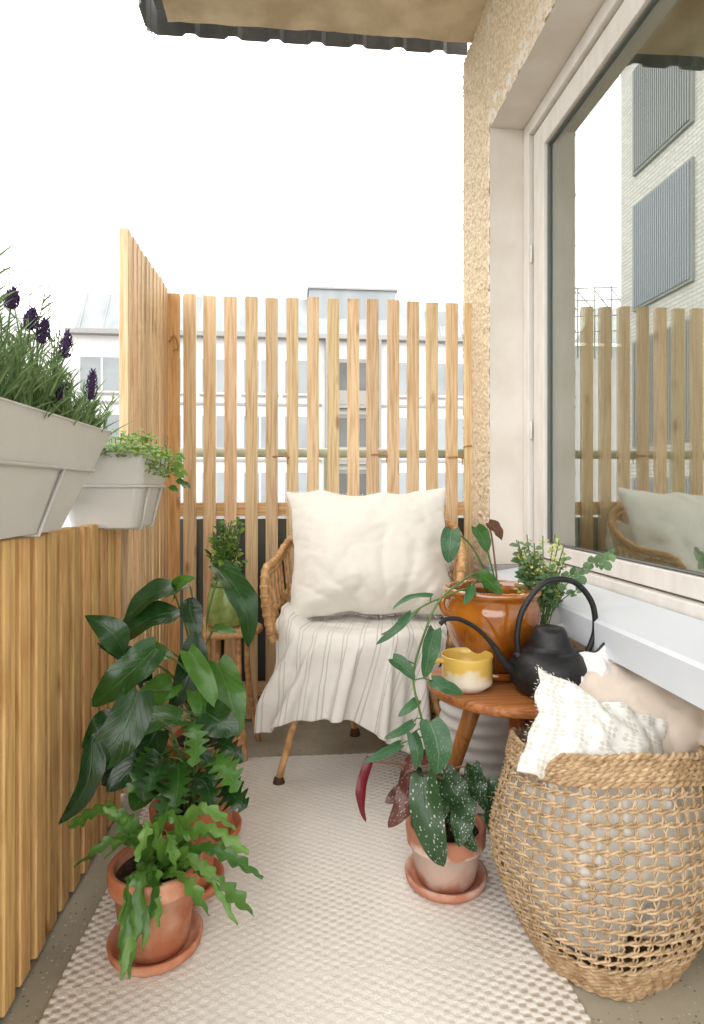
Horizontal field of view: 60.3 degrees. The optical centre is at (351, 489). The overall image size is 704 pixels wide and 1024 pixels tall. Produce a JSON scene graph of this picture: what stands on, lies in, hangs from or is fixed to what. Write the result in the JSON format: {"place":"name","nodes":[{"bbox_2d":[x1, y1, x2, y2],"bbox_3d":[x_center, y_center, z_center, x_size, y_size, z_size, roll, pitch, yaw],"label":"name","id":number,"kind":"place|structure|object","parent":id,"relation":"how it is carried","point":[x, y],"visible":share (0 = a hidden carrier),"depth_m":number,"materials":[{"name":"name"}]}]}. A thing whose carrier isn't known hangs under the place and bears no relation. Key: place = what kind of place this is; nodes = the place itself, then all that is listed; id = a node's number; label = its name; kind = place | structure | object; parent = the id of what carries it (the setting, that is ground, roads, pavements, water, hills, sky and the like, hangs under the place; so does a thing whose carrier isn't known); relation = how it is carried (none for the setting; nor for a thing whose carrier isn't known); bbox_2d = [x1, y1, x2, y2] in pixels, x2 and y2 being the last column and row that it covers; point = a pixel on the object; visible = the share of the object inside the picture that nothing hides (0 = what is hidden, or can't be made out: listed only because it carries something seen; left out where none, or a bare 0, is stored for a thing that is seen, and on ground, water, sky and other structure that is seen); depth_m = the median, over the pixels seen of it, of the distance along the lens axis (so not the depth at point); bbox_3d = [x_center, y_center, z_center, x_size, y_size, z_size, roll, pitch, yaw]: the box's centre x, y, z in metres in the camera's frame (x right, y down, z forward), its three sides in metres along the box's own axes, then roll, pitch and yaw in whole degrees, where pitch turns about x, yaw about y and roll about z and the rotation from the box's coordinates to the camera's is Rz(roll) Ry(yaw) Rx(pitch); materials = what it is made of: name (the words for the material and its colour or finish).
{"place":"outdoors","nodes":[
{"label":"outdoors","id":0,"kind":"place"},
{"bbox_2d":[0,268,50,346],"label":"scaffolding","id":1,"kind":"object","parent":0,"point":[29,284],"visible":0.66,"depth_m":31.79,"materials":[{"name":"white metal"}]},
{"bbox_2d":[0,291,71,531],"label":"distant roof","id":2,"kind":"structure","parent":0,"point":[66,523],"depth_m":34.46,"materials":[{"name":"metal"}]},
{"bbox_2d":[0,0,470,356],"label":"sky","id":3,"kind":"structure","parent":0,"point":[273,168],"materials":[{"name":"white"}]},
{"bbox_2d":[0,713,703,1023],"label":"balcony floor","id":4,"kind":"structure","parent":0,"point":[681,1001],"depth_m":1.32,"materials":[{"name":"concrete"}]},
{"bbox_2d":[0,524,120,1017],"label":"slatted balustrade","id":5,"kind":"object","parent":4,"relation":"on","point":[56,660],"visible":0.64,"depth_m":1.34,"materials":[{"name":"beige wood"}]},
{"bbox_2d":[0,242,130,538],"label":"lavender planter","id":6,"kind":"object","parent":5,"relation":"hanging from","point":[53,440],"visible":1,"depth_m":1.19,"materials":[{"name":"white metal"}]},
{"bbox_2d":[68,429,190,529],"bbox_3d":[-0.667,-0.035,1.787,0.329,0.295,0.397,0,0,-5],"label":"herb planter","id":7,"kind":"object","parent":5,"relation":"hanging from","point":[123,486],"visible":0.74,"depth_m":1.66,"materials":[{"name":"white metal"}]},
{"bbox_2d":[119,228,167,793],"bbox_3d":[-0.780,0.066,2.269,0.062,1.838,0.620,0,0,-5],"label":"slatted privacy screen","id":8,"kind":"object","parent":4,"relation":"on","point":[143,346],"visible":0.41,"depth_m":2.16,"materials":[{"name":"beige wood"}]},
{"bbox_2d":[168,293,179,706],"bbox_3d":[-0.756,0.076,2.575,0.048,1.823,0.015,0,0,-5],"label":"corner post","id":9,"kind":"object","parent":4,"relation":"on","point":[174,445],"visible":0.58,"depth_m":2.57,"materials":[{"name":"brown wood"}]},
{"bbox_2d":[192,622,262,760],"bbox_3d":[-0.477,0.761,2.326,0.270,0.482,0.270,0,0,-5],"label":"plant stool","id":10,"kind":"object","parent":4,"relation":"on","point":[237,636],"visible":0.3,"depth_m":2.27,"materials":[{"name":"wood"}]},
{"bbox_2d":[205,516,247,627],"bbox_3d":[-0.481,0.310,2.315,0.169,0.418,0.152,0,0,-5],"label":"potted herb in green jar","id":11,"kind":"object","parent":10,"relation":"on","point":[222,609],"visible":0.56,"depth_m":2.27,"materials":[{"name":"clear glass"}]},
{"bbox_2d":[39,751,592,1023],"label":"woven rug","id":12,"kind":"object","parent":4,"relation":"on","point":[347,924],"visible":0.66,"depth_m":1.32,"materials":[{"name":"white fabric"}]},
{"bbox_2d":[58,560,257,843],"bbox_3d":[-0.474,0.599,1.547,0.288,0.785,0.613,0,0,24],"label":"leafy plant in terracotta pot","id":13,"kind":"object","parent":12,"relation":"on","point":[122,732],"visible":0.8,"depth_m":1.52,"materials":[{"name":"plant"}]},
{"bbox_2d":[68,801,263,979],"bbox_3d":[-0.397,0.831,1.282,0.419,0.320,0.260,0,0,37],"label":"fishbone cactus in terracotta pot","id":14,"kind":"object","parent":12,"relation":"on","point":[155,891],"visible":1,"depth_m":1.26,"materials":[{"name":"plant"}]},
{"bbox_2d":[101,699,249,904],"bbox_3d":[-0.434,0.759,1.447,0.322,0.463,0.269,0,0,-38],"label":"philodendron in terracotta pot","id":15,"kind":"object","parent":12,"relation":"on","point":[154,773],"visible":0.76,"depth_m":1.44,"materials":[{"name":"plant"}]},
{"bbox_2d":[355,749,498,903],"bbox_3d":[0.175,0.813,1.492,0.357,0.355,0.246,0,0,-22],"label":"spotted begonia in pot","id":16,"kind":"object","parent":12,"relation":"on","point":[446,825],"visible":0.93,"depth_m":1.45,"materials":[{"name":"ceramic"}]},
{"bbox_2d":[168,293,472,720],"bbox_3d":[-0.099,0.075,2.645,1.359,1.827,0.093,0,0,-5],"label":"slatted fence","id":17,"kind":"object","parent":4,"relation":"on","point":[209,508],"visible":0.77,"depth_m":2.63,"materials":[{"name":"beige wood"}]},
{"bbox_2d":[180,448,463,714],"bbox_3d":[0.042,0.482,1.141,1.610,1.336,3.265,0,0,-5],"label":"metal railing","id":18,"kind":"object","parent":4,"relation":"on","point":[302,452],"visible":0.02,"depth_m":2.71,"materials":[{"name":"black metal"}]},
{"bbox_2d":[254,516,466,785],"bbox_3d":[0.046,0.517,2.275,0.792,0.966,0.660,0,0,-5],"label":"rattan armchair","id":19,"kind":"object","parent":4,"relation":"on","point":[337,668],"visible":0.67,"depth_m":2.03,"materials":[{"name":"white fabric"}]},
{"bbox_2d":[283,487,450,619],"bbox_3d":[0.070,0.236,2.300,0.668,0.515,0.284,0,0,-5],"label":"cushion","id":20,"kind":"object","parent":19,"relation":"on","point":[377,553],"visible":0.91,"depth_m":2.22,"materials":[{"name":"beige fabric"}]},
{"bbox_2d":[439,700,508,814],"bbox_3d":[0.424,0.794,1.976,0.276,0.412,0.276,0,0,-5],"label":"ribbed ceramic planter","id":21,"kind":"object","parent":4,"relation":"on","point":[488,741],"visible":0.16,"depth_m":1.85,"materials":[{"name":"white ceramic"}]},
{"bbox_2d":[427,666,537,772],"bbox_3d":[0.412,0.753,1.607,0.426,0.504,0.442,0,0,-5],"label":"round wooden side table","id":22,"kind":"object","parent":4,"relation":"on","point":[510,701],"visible":0.33,"depth_m":1.49,"materials":[{"name":"brown wood"}]},
{"bbox_2d":[363,519,541,774],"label":"pothos in amber glazed pot","id":23,"kind":"object","parent":22,"relation":"on","point":[488,603],"visible":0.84,"depth_m":1.54,"materials":[{"name":"ceramic"}]},
{"bbox_2d":[428,647,492,693],"bbox_3d":[0.283,0.458,1.524,0.130,0.086,0.152,0,0,43],"label":"mug","id":24,"kind":"object","parent":22,"relation":"on","point":[465,670],"visible":0.78,"depth_m":1.48,"materials":[{"name":"yellow ceramic"}]},
{"bbox_2d":[438,576,597,696],"bbox_3d":[0.420,0.357,1.457,0.387,0.286,0.200,0,0,-32],"label":"cast iron watering kettle","id":25,"kind":"object","parent":22,"relation":"on","point":[549,649],"visible":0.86,"depth_m":1.46,"materials":[{"name":"black metal"}]},
{"bbox_2d":[509,534,615,626],"bbox_3d":[0.580,0.313,1.701,0.269,0.375,0.151,0,0,10],"label":"yellow flowering plant in pot","id":26,"kind":"object","parent":22,"relation":"on","point":[531,572],"visible":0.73,"depth_m":1.68,"materials":[{"name":"white ceramic"}]},
{"bbox_2d":[462,0,703,787],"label":"stucco house wall","id":27,"kind":"structure","parent":4,"relation":"on","point":[519,52],"depth_m":2.46,"materials":[{"name":"paint"}]},
{"bbox_2d":[154,0,487,42],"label":"ceiling slab","id":28,"kind":"structure","parent":27,"relation":"on","point":[450,20],"depth_m":2.56,"materials":[{"name":"paint"}]},
{"bbox_2d":[139,0,467,55],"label":"corrugated balcony cladding","id":29,"kind":"structure","parent":28,"relation":"on","point":[155,20],"depth_m":2.78,"materials":[{"name":"grey metal"}]},
{"bbox_2d":[482,564,703,709],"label":"window sill","id":30,"kind":"structure","parent":27,"relation":"attached to","point":[660,647],"depth_m":1.38,"materials":[{"name":"white metal"}]},
{"bbox_2d":[524,0,703,620],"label":"window","id":31,"kind":"structure","parent":27,"relation":"attached to","point":[614,293],"depth_m":1.79,"materials":[{"name":"clear glass"}]},
{"bbox_2d":[487,725,703,1002],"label":"seagrass basket","id":32,"kind":"object","parent":4,"relation":"on","point":[600,871],"visible":0.94,"depth_m":1.16,"materials":[{"name":"beige wicker"}]},
{"bbox_2d":[513,665,667,784],"bbox_3d":[0.511,0.538,1.271,0.350,0.290,0.168,0,0,11],"label":"patterned throw","id":33,"kind":"object","parent":32,"relation":"in","point":[570,717],"visible":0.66,"depth_m":1.25,"materials":[{"name":"white fabric"}]},
{"bbox_2d":[577,642,619,681],"bbox_3d":[0.573,0.483,1.423,0.250,0.242,0.108,0,0,11],"label":"white cloth","id":34,"kind":"object","parent":32,"relation":"in","point":[598,661],"visible":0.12,"depth_m":1.44,"materials":[{"name":"white fabric"}]},
{"bbox_2d":[579,663,703,754],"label":"beige pillow","id":35,"kind":"object","parent":32,"relation":"in","point":[683,718],"visible":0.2,"depth_m":1.33,"materials":[{"name":"fabric"}]},
{"label":"ground","id":36,"kind":"structure","parent":0,"visible":0},
{"bbox_2d":[64,286,463,518],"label":"white apartment building","id":37,"kind":"structure","parent":36,"relation":"on","point":[94,331],"depth_m":29.83,"materials":[{"name":"concrete"}]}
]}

